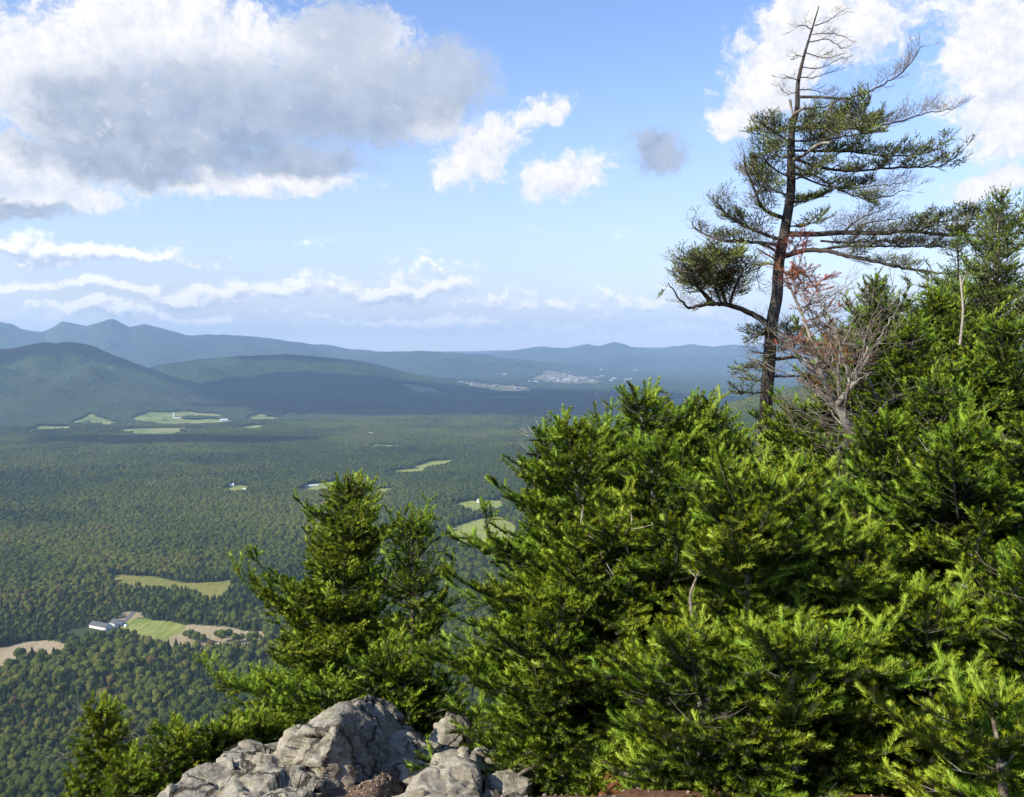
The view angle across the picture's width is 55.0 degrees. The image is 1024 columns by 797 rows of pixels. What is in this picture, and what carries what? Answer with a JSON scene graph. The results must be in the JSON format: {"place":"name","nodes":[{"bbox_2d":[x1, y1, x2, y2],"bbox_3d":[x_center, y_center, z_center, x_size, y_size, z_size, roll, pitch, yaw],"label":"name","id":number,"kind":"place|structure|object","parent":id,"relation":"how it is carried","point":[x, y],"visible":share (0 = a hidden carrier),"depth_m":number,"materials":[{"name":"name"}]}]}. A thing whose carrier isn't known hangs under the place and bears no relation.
{"place":"outdoors","nodes":[
{"label":"outdoors","id":0,"kind":"place"},
{"bbox_2d":[109,611,135,629],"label":"driveway","id":1,"kind":"structure","parent":0,"point":[129,616],"depth_m":1459.88,"materials":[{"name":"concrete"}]},
{"bbox_2d":[0,330,939,796],"bbox_3d":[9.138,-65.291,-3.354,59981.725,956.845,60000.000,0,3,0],"label":"ground","id":2,"kind":"structure","parent":0,"point":[166,630],"depth_m":1529.11,"materials":[{"name":"plant"}]},
{"bbox_2d":[5,735,12,744],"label":"broadleaf tree","id":3,"kind":"object","parent":2,"relation":"on","point":[9,739],"visible":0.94,"depth_m":981.71,"materials":[{"name":"plant"}]},
{"bbox_2d":[5,787,15,795],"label":"broadleaf tree","id":4,"kind":"object","parent":2,"relation":"on","point":[10,790],"visible":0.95,"depth_m":870.78,"materials":[{"name":"plant"}]},
{"bbox_2d":[6,778,14,786],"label":"broadleaf tree","id":5,"kind":"object","parent":2,"relation":"on","point":[10,782],"visible":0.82,"depth_m":886.00,"materials":[{"name":"plant"}]},
{"bbox_2d":[7,753,16,760],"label":"broadleaf tree","id":6,"kind":"object","parent":2,"relation":"on","point":[11,756],"visible":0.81,"depth_m":942.85,"materials":[{"name":"plant"}]},
{"bbox_2d":[9,762,18,769],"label":"broadleaf tree","id":7,"kind":"object","parent":2,"relation":"on","point":[13,765],"visible":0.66,"depth_m":919.93,"materials":[{"name":"plant"}]},
{"bbox_2d":[10,768,21,773],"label":"broadleaf tree","id":8,"kind":"object","parent":2,"relation":"on","point":[15,770],"visible":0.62,"depth_m":906.95,"materials":[{"name":"plant"}]},
{"bbox_2d":[15,750,22,757],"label":"broadleaf tree","id":9,"kind":"object","parent":2,"relation":"on","point":[18,753],"visible":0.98,"depth_m":952.05,"materials":[{"name":"plant"}]},
{"bbox_2d":[13,647,25,657],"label":"broadleaf tree","id":10,"kind":"object","parent":2,"relation":"on","point":[22,651],"visible":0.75,"depth_m":1246.13,"materials":[{"name":"plant"}]},
{"bbox_2d":[15,778,23,787],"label":"broadleaf tree","id":11,"kind":"object","parent":2,"relation":"on","point":[18,783],"visible":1,"depth_m":885.34,"materials":[{"name":"plant"}]},
{"bbox_2d":[17,745,25,751],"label":"broadleaf tree","id":12,"kind":"object","parent":2,"relation":"on","point":[22,748],"visible":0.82,"depth_m":963.46,"materials":[{"name":"plant"}]},
{"bbox_2d":[20,766,27,774],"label":"broadleaf tree","id":13,"kind":"object","parent":2,"relation":"on","point":[23,769],"visible":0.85,"depth_m":915.43,"materials":[{"name":"plant"}]},
{"bbox_2d":[20,735,30,743],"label":"broadleaf tree","id":14,"kind":"object","parent":2,"relation":"on","point":[25,738],"visible":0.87,"depth_m":982.36,"materials":[{"name":"plant"}]},
{"bbox_2d":[22,777,31,789],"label":"broadleaf tree","id":15,"kind":"object","parent":2,"relation":"on","point":[26,782],"visible":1,"depth_m":887.01,"materials":[{"name":"plant"}]},
{"bbox_2d":[24,741,31,748],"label":"broadleaf tree","id":16,"kind":"object","parent":2,"relation":"on","point":[28,744],"visible":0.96,"depth_m":975.38,"materials":[{"name":"plant"}]},
{"bbox_2d":[30,731,39,740],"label":"broadleaf tree","id":17,"kind":"object","parent":2,"relation":"on","point":[35,734],"visible":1,"depth_m":993.15,"materials":[{"name":"plant"}]},
{"bbox_2d":[31,788,38,796],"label":"broadleaf tree","id":18,"kind":"object","parent":2,"relation":"on","point":[34,791],"visible":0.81,"depth_m":868.33,"materials":[{"name":"plant"}]},
{"bbox_2d":[30,760,40,773],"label":"broadleaf tree","id":19,"kind":"object","parent":2,"relation":"on","point":[34,763],"visible":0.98,"depth_m":922.62,"materials":[{"name":"plant"}]},
{"bbox_2d":[33,764,40,773],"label":"broadleaf tree","id":20,"kind":"object","parent":2,"relation":"on","point":[36,768],"visible":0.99,"depth_m":918.96,"materials":[{"name":"plant"}]},
{"bbox_2d":[33,786,42,794],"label":"broadleaf tree","id":21,"kind":"object","parent":2,"relation":"on","point":[39,788],"visible":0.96,"depth_m":874.00,"materials":[{"name":"plant"}]},
{"bbox_2d":[37,733,44,745],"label":"conifer tree","id":22,"kind":"object","parent":2,"relation":"on","point":[41,740],"visible":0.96,"depth_m":991.91,"materials":[{"name":"plant"}]},
{"bbox_2d":[36,774,45,779],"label":"broadleaf tree","id":23,"kind":"object","parent":2,"relation":"on","point":[39,776],"visible":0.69,"depth_m":894.24,"materials":[{"name":"plant"}]},
{"bbox_2d":[38,777,47,784],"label":"broadleaf tree","id":24,"kind":"object","parent":2,"relation":"on","point":[41,781],"visible":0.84,"depth_m":885.17,"materials":[{"name":"plant"}]},
{"bbox_2d":[41,763,50,770],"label":"broadleaf tree","id":25,"kind":"object","parent":2,"relation":"on","point":[46,766],"visible":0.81,"depth_m":916.86,"materials":[{"name":"plant"}]},
{"bbox_2d":[41,783,52,793],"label":"broadleaf tree","id":26,"kind":"object","parent":2,"relation":"on","point":[46,787],"visible":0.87,"depth_m":873.72,"materials":[{"name":"plant"}]},
{"bbox_2d":[44,757,54,763],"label":"broadleaf tree","id":27,"kind":"object","parent":2,"relation":"on","point":[49,760],"visible":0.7,"depth_m":930.95,"materials":[{"name":"plant"}]},
{"bbox_2d":[49,732,57,744],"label":"broadleaf tree","id":28,"kind":"object","parent":2,"relation":"on","point":[53,734],"visible":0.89,"depth_m":992.63,"materials":[{"name":"plant"}]},
{"bbox_2d":[50,778,56,785],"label":"broadleaf tree","id":29,"kind":"object","parent":2,"relation":"on","point":[53,781],"visible":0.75,"depth_m":892.55,"materials":[{"name":"plant"}]},
{"bbox_2d":[49,764,58,773],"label":"broadleaf tree","id":30,"kind":"object","parent":2,"relation":"on","point":[54,767],"visible":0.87,"depth_m":916.45,"materials":[{"name":"plant"}]},
{"bbox_2d":[52,782,61,791],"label":"broadleaf tree","id":31,"kind":"object","parent":2,"relation":"on","point":[56,786],"visible":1,"depth_m":879.11,"materials":[{"name":"plant"}]},
{"bbox_2d":[53,770,62,778],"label":"broadleaf tree","id":32,"kind":"object","parent":2,"relation":"on","point":[56,775],"visible":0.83,"depth_m":901.07,"materials":[{"name":"plant"}]},
{"bbox_2d":[54,757,63,765],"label":"broadleaf tree","id":33,"kind":"object","parent":2,"relation":"on","point":[60,760],"visible":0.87,"depth_m":932.31,"materials":[{"name":"plant"}]},
{"bbox_2d":[61,736,70,744],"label":"broadleaf tree","id":34,"kind":"object","parent":2,"relation":"on","point":[67,739],"visible":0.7,"depth_m":981.34,"materials":[{"name":"plant"}]},
{"bbox_2d":[37,688,151,796],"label":"fir tree","id":35,"kind":"object","parent":2,"relation":"on","point":[103,739],"visible":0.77,"depth_m":5.56,"materials":[{"name":"green plant"}]},
{"bbox_2d":[89,620,112,630],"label":"farmhouse","id":36,"kind":"object","parent":2,"relation":"on","point":[100,625],"visible":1,"depth_m":1406.31,"materials":[{"name":"white"}]},
{"bbox_2d":[109,618,122,626],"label":"barn","id":37,"kind":"structure","parent":2,"relation":"on","point":[115,622],"depth_m":1420.39,"materials":[{"name":"grey metal"}]},
{"bbox_2d":[88,737,193,796],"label":"fir tree","id":38,"kind":"object","parent":2,"relation":"on","point":[127,780],"visible":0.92,"depth_m":5.07,"materials":[{"name":"green plant"}]},
{"bbox_2d":[118,711,210,796],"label":"fir tree","id":39,"kind":"object","parent":2,"relation":"on","point":[174,743],"visible":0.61,"depth_m":5.28,"materials":[{"name":"green plant"}]},
{"bbox_2d":[186,629,194,637],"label":"broadleaf tree","id":40,"kind":"object","parent":2,"relation":"on","point":[189,632],"visible":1,"depth_m":1339.81,"materials":[{"name":"plant"}]},
{"bbox_2d":[191,631,200,639],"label":"broadleaf tree","id":41,"kind":"object","parent":2,"relation":"on","point":[195,635],"visible":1,"depth_m":1335.86,"materials":[{"name":"plant"}]},
{"bbox_2d":[199,633,206,640],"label":"broadleaf tree","id":42,"kind":"object","parent":2,"relation":"on","point":[203,637],"visible":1,"depth_m":1333.01,"materials":[{"name":"plant"}]},
{"bbox_2d":[162,705,259,783],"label":"fir tree","id":43,"kind":"object","parent":2,"relation":"on","point":[231,733],"visible":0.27,"depth_m":5.40,"materials":[{"name":"green plant"}]},
{"bbox_2d":[216,629,227,637],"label":"broadleaf tree","id":44,"kind":"object","parent":2,"relation":"on","point":[221,633],"visible":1,"depth_m":1339.33,"materials":[{"name":"plant"}]},
{"bbox_2d":[225,628,232,636],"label":"broadleaf tree","id":45,"kind":"object","parent":2,"relation":"on","point":[229,631],"visible":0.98,"depth_m":1350.63,"materials":[{"name":"plant"}]},
{"bbox_2d":[231,633,238,639],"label":"broadleaf tree","id":46,"kind":"object","parent":2,"relation":"on","point":[234,636],"visible":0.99,"depth_m":1336.39,"materials":[{"name":"plant"}]},
{"bbox_2d":[157,746,328,796],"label":"rock","id":47,"kind":"object","parent":2,"relation":"on","point":[266,776],"visible":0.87,"depth_m":3.85,"materials":[{"name":"stone"}]},
{"bbox_2d":[245,632,254,640],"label":"broadleaf tree","id":48,"kind":"object","parent":2,"relation":"on","point":[249,635],"visible":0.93,"depth_m":1327.06,"materials":[{"name":"plant"}]},
{"bbox_2d":[218,739,291,769],"bbox_3d":[-1.092,1.621,4.361,0.410,0.262,0.642,-1,3,-18],"label":"rock","id":49,"kind":"object","parent":2,"relation":"on","point":[240,756],"visible":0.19,"depth_m":4.34,"materials":[{"name":"stone"}]},
{"bbox_2d":[225,700,304,743],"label":"fir tree","id":50,"kind":"object","parent":2,"relation":"on","point":[275,723],"visible":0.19,"depth_m":5.72,"materials":[{"name":"green plant"}]},
{"bbox_2d":[233,660,360,747],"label":"fir tree","id":51,"kind":"object","parent":2,"relation":"on","point":[306,714],"visible":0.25,"depth_m":5.94,"materials":[{"name":"green plant"}]},
{"bbox_2d":[192,469,459,726],"bbox_3d":[-1.285,2.172,7.105,2.022,3.388,2.289,-3,4,-42],"label":"fir tree","id":52,"kind":"object","parent":2,"relation":"on","point":[317,603],"visible":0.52,"depth_m":6.83,"materials":[{"name":"green plant"}]},
{"bbox_2d":[273,695,404,793],"bbox_3d":[-0.809,1.655,4.554,0.653,0.662,1.130,0,3,0],"label":"rock","id":53,"kind":"object","parent":2,"relation":"on","point":[338,746],"visible":0.76,"depth_m":4.20,"materials":[{"name":"stone"}]},
{"bbox_2d":[270,620,482,742],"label":"fir tree","id":54,"kind":"object","parent":2,"relation":"on","point":[369,680],"visible":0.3,"depth_m":5.93,"materials":[{"name":"green plant"}]},
{"bbox_2d":[340,494,461,690],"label":"fir tree","id":55,"kind":"object","parent":2,"relation":"on","point":[428,621],"visible":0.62,"depth_m":6.61,"materials":[{"name":"green plant"}]},
{"bbox_2d":[383,724,440,790],"bbox_3d":[-0.510,1.787,4.640,0.429,0.428,0.806,0,3,0],"label":"rock","id":56,"kind":"object","parent":2,"relation":"on","point":[406,741],"visible":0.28,"depth_m":4.55,"materials":[{"name":"stone"}]},
{"bbox_2d":[0,384,841,796],"bbox_3d":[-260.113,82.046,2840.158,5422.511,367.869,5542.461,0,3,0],"label":"forest","id":57,"kind":"object","parent":2,"relation":"on","point":[86,510],"visible":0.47,"depth_m":2140.92,"materials":[{"name":"plant"}]},
{"bbox_2d":[392,746,482,796],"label":"rock","id":58,"kind":"object","parent":2,"relation":"on","point":[452,773],"visible":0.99,"depth_m":3.90,"materials":[{"name":"stone"}]},
{"bbox_2d":[387,663,505,751],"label":"fir tree","id":59,"kind":"object","parent":2,"relation":"on","point":[435,682],"visible":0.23,"depth_m":5.98,"materials":[{"name":"green plant"}]},
{"bbox_2d":[429,711,474,751],"bbox_3d":[-0.325,1.859,5.170,0.263,0.292,0.594,0,3,0],"label":"rock","id":60,"kind":"object","parent":2,"relation":"on","point":[442,738],"visible":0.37,"depth_m":5.19,"materials":[{"name":"stone"}]},
{"bbox_2d":[471,746,507,784],"bbox_3d":[-0.118,1.684,4.390,0.236,0.212,0.501,0,3,0],"label":"rock","id":61,"kind":"object","parent":2,"relation":"on","point":[483,761],"visible":0.16,"depth_m":4.38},
{"bbox_2d":[481,783,502,796],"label":"rock","id":62,"kind":"object","parent":2,"relation":"on","point":[489,791],"visible":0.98,"depth_m":3.86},
{"bbox_2d":[483,764,535,796],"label":"rock","id":63,"kind":"object","parent":2,"relation":"on","point":[507,783],"visible":0.71,"depth_m":4.01,"materials":[{"name":"stone"}]},
{"bbox_2d":[516,763,535,776],"bbox_3d":[0.033,1.567,4.068,0.039,0.066,0.195,2,4,38],"label":"dead branch","id":64,"kind":"object","parent":63,"relation":"on","point":[524,771],"visible":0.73,"depth_m":4.10,"materials":[{"name":"grey wood"}]},
{"bbox_2d":[0,319,1021,427],"bbox_3d":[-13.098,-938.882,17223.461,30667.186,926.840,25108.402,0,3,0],"label":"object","id":65,"kind":"object","parent":2,"relation":"on","point":[62,372],"visible":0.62,"depth_m":8593.62,"materials":[{"name":"blue"}]},
{"bbox_2d":[473,414,558,764],"bbox_3d":[0.308,1.215,6.153,1.172,2.221,1.152,0,3,0],"label":"fir tree","id":66,"kind":"object","parent":2,"relation":"on","point":[539,430],"visible":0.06,"depth_m":6.15,"materials":[{"name":"green plant"}]},
{"bbox_2d":[431,570,646,796],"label":"fir tree","id":67,"kind":"object","parent":2,"relation":"on","point":[552,778],"visible":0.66,"depth_m":4.22,"materials":[{"name":"green plant"}]},
{"bbox_2d":[404,403,742,771],"bbox_3d":[0.330,0.860,4.881,1.924,1.635,2.072,2,4,36],"label":"fir tree","id":68,"kind":"object","parent":2,"relation":"on","point":[560,478],"visible":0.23,"depth_m":4.95,"materials":[{"name":"green plant"}]},
{"bbox_2d":[257,767,890,796],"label":"gravel","id":69,"kind":"structure","parent":2,"relation":"on","point":[387,783],"depth_m":3.96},
{"bbox_2d":[431,466,728,795],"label":"fir tree","id":70,"kind":"object","parent":2,"relation":"on","point":[583,569],"visible":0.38,"depth_m":4.52,"materials":[{"name":"green plant"}]},
{"bbox_2d":[616,509,653,581],"bbox_3d":[0.601,0.711,4.556,0.173,0.419,0.163,-2,4,-36],"label":"dead branch","id":71,"kind":"object","parent":70,"relation":"attached to","point":[627,548],"visible":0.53,"depth_m":4.51,"materials":[{"name":"grey wood"}]},
{"bbox_2d":[526,397,676,571],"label":"fir tree","id":72,"kind":"object","parent":2,"relation":"on","point":[613,431],"visible":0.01,"depth_m":5.47,"materials":[{"name":"green plant"}]},
{"bbox_2d":[542,428,771,671],"bbox_3d":[0.680,0.887,4.910,1.593,1.484,1.523,1,3,27],"label":"fir tree","id":73,"kind":"object","parent":2,"relation":"on","point":[679,520],"visible":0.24,"depth_m":4.60,"materials":[{"name":"green plant"}]},
{"bbox_2d":[580,508,602,546],"bbox_3d":[0.367,0.603,4.613,0.171,0.226,0.080,-2,4,-34],"label":"dead branch","id":74,"kind":"object","parent":73,"relation":"attached to","point":[582,526],"visible":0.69,"depth_m":4.57,"materials":[{"name":"grey wood"}]},
{"bbox_2d":[587,376,779,614],"bbox_3d":[1.099,0.743,5.607,1.785,1.741,1.520,0,3,0],"label":"fir tree","id":75,"kind":"object","parent":2,"relation":"on","point":[632,403],"visible":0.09,"depth_m":5.68,"materials":[{"name":"green plant"}]},
{"bbox_2d":[628,387,779,581],"bbox_3d":[1.265,0.817,5.973,1.684,1.776,1.280,2,4,38],"label":"fir tree","id":76,"kind":"object","parent":2,"relation":"on","point":[734,444],"visible":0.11,"depth_m":5.89,"materials":[{"name":"green plant"}]},
{"bbox_2d":[585,603,874,796],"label":"fir tree","id":77,"kind":"object","parent":2,"relation":"on","point":[650,759],"visible":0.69,"depth_m":3.63,"materials":[{"name":"green plant"}]},
{"bbox_2d":[599,757,670,776],"bbox_3d":[0.473,1.458,3.845,0.360,0.061,0.080,2,4,40],"label":"dead branch","id":78,"kind":"object","parent":77,"relation":"on","point":[622,774],"visible":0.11,"depth_m":3.87,"materials":[{"name":"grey wood"}]},
{"bbox_2d":[530,428,970,796],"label":"fir tree","id":79,"kind":"object","parent":2,"relation":"on","point":[753,539],"visible":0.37,"depth_m":4.12,"materials":[{"name":"green plant"}]},
{"bbox_2d":[710,401,790,475],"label":"fir tree","id":80,"kind":"object","parent":2,"relation":"on","point":[734,418],"visible":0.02,"depth_m":6.71,"materials":[{"name":"green plant"}]},
{"bbox_2d":[723,446,862,612],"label":"fir tree","id":81,"kind":"object","parent":2,"relation":"on","point":[832,507],"visible":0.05,"depth_m":5.33,"materials":[{"name":"green plant"}]},
{"bbox_2d":[750,393,841,511],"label":"fir tree","id":82,"kind":"object","parent":2,"relation":"on","point":[788,435],"visible":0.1,"depth_m":8.95,"materials":[{"name":"green plant"}]},
{"bbox_2d":[608,584,997,796],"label":"fir tree","id":83,"kind":"object","parent":2,"relation":"on","point":[844,659],"visible":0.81,"depth_m":3.54,"materials":[{"name":"green plant"}]},
{"bbox_2d":[685,566,699,636],"bbox_3d":[0.760,0.845,4.076,0.064,0.252,0.270,0,3,3],"label":"dead branch","id":84,"kind":"object","parent":83,"relation":"attached to","point":[691,592],"visible":0.65,"depth_m":4.07,"materials":[{"name":"grey wood"}]},
{"bbox_2d":[744,311,869,517],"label":"fir tree","id":85,"kind":"object","parent":2,"relation":"on","point":[822,429],"visible":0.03,"depth_m":9.55,"materials":[{"name":"green plant"}]},
{"bbox_2d":[759,236,874,522],"bbox_3d":[2.111,0.106,6.870,0.858,2.489,0.974,0,3,0],"label":"withered shrub","id":86,"kind":"object","parent":2,"relation":"on","point":[795,272],"visible":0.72,"depth_m":6.82,"materials":[{"name":"plant"}]},
{"bbox_2d":[656,5,1023,465],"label":"windswept spruce","id":87,"kind":"object","parent":2,"relation":"on","point":[845,118],"visible":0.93,"depth_m":13.48,"materials":[{"name":"green plant"}]},
{"bbox_2d":[738,259,947,493],"bbox_3d":[2.149,0.262,6.175,1.535,2.298,1.325,0,3,0],"label":"leafless shrub","id":88,"kind":"object","parent":2,"relation":"on","point":[839,407],"visible":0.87,"depth_m":6.08,"materials":[{"name":"grey wood"}]},
{"bbox_2d":[682,492,1005,796],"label":"fir tree","id":89,"kind":"object","parent":2,"relation":"on","point":[865,572],"visible":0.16,"depth_m":4.19,"materials":[{"name":"green plant"}]},
{"bbox_2d":[759,266,997,469],"bbox_3d":[3.121,0.107,8.159,2.027,2.411,1.845,-2,3,-27],"label":"fir tree","id":90,"kind":"object","parent":2,"relation":"on","point":[876,283],"visible":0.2,"depth_m":8.02,"materials":[{"name":"green plant"}]},
{"bbox_2d":[801,403,976,562],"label":"fir tree","id":91,"kind":"object","parent":2,"relation":"on","point":[880,449],"visible":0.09,"depth_m":5.61,"materials":[{"name":"green plant"}]},
{"bbox_2d":[775,312,1022,505],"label":"fir tree","id":92,"kind":"object","parent":2,"relation":"on","point":[897,366],"visible":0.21,"depth_m":7.25,"materials":[{"name":"green plant"}]},
{"bbox_2d":[798,365,1018,544],"bbox_3d":[2.744,0.579,6.077,1.818,1.577,1.751,-1,3,-21],"label":"fir tree","id":93,"kind":"object","parent":2,"relation":"on","point":[931,407],"visible":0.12,"depth_m":6.17,"materials":[{"name":"green plant"}]},
{"bbox_2d":[801,397,1023,686],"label":"fir tree","id":94,"kind":"object","parent":2,"relation":"on","point":[958,490],"visible":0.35,"depth_m":4.67,"materials":[{"name":"green plant"}]},
{"bbox_2d":[830,552,1023,796],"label":"fir tree","id":95,"kind":"object","parent":2,"relation":"on","point":[925,622],"visible":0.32,"depth_m":3.91,"materials":[{"name":"green plant"}]},
{"bbox_2d":[855,274,1013,392],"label":"fir tree","id":96,"kind":"object","parent":2,"relation":"on","point":[939,307],"visible":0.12,"depth_m":9.40,"materials":[{"name":"green plant"}]},
{"bbox_2d":[959,275,967,344],"bbox_3d":[3.908,-0.769,8.510,0.074,0.612,0.128,1,3,20],"label":"dead branch","id":97,"kind":"object","parent":96,"relation":"attached to","point":[962,314],"visible":0.98,"depth_m":8.48,"materials":[{"name":"grey wood"}]},
{"bbox_2d":[853,658,1023,796],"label":"fir tree","id":98,"kind":"object","parent":2,"relation":"on","point":[971,720],"visible":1,"depth_m":3.16,"materials":[{"name":"green plant"}]},
{"bbox_2d":[861,410,1023,588],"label":"fir tree","id":99,"kind":"object","parent":2,"relation":"on","point":[1015,452],"visible":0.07,"depth_m":5.13,"materials":[{"name":"green plant"}]},
{"bbox_2d":[873,535,1023,786],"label":"fir tree","id":100,"kind":"object","parent":2,"relation":"on","point":[1011,575],"visible":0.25,"depth_m":3.87,"materials":[{"name":"green plant"}]},
{"bbox_2d":[887,183,1023,378],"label":"fir tree","id":101,"kind":"object","parent":2,"relation":"on","point":[995,290],"visible":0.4,"depth_m":10.74,"materials":[{"name":"green plant"}]},
{"bbox_2d":[903,230,1022,343],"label":"fir tree","id":102,"kind":"object","parent":2,"relation":"on","point":[954,248],"visible":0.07,"depth_m":11.80,"materials":[{"name":"green plant"}]},
{"bbox_2d":[930,311,1023,480],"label":"fir tree","id":103,"kind":"object","parent":2,"relation":"on","point":[1007,370],"visible":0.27,"depth_m":7.45,"materials":[{"name":"green plant"}]},
{"bbox_2d":[1000,243,1023,357],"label":"fir tree","id":104,"kind":"object","parent":2,"relation":"on","point":[1021,306],"visible":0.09,"depth_m":10.03,"materials":[{"name":"green plant"}]},
{"bbox_2d":[0,0,1023,351],"label":"sky","id":105,"kind":"structure","parent":0,"point":[375,175],"materials":[{"name":"blue"}]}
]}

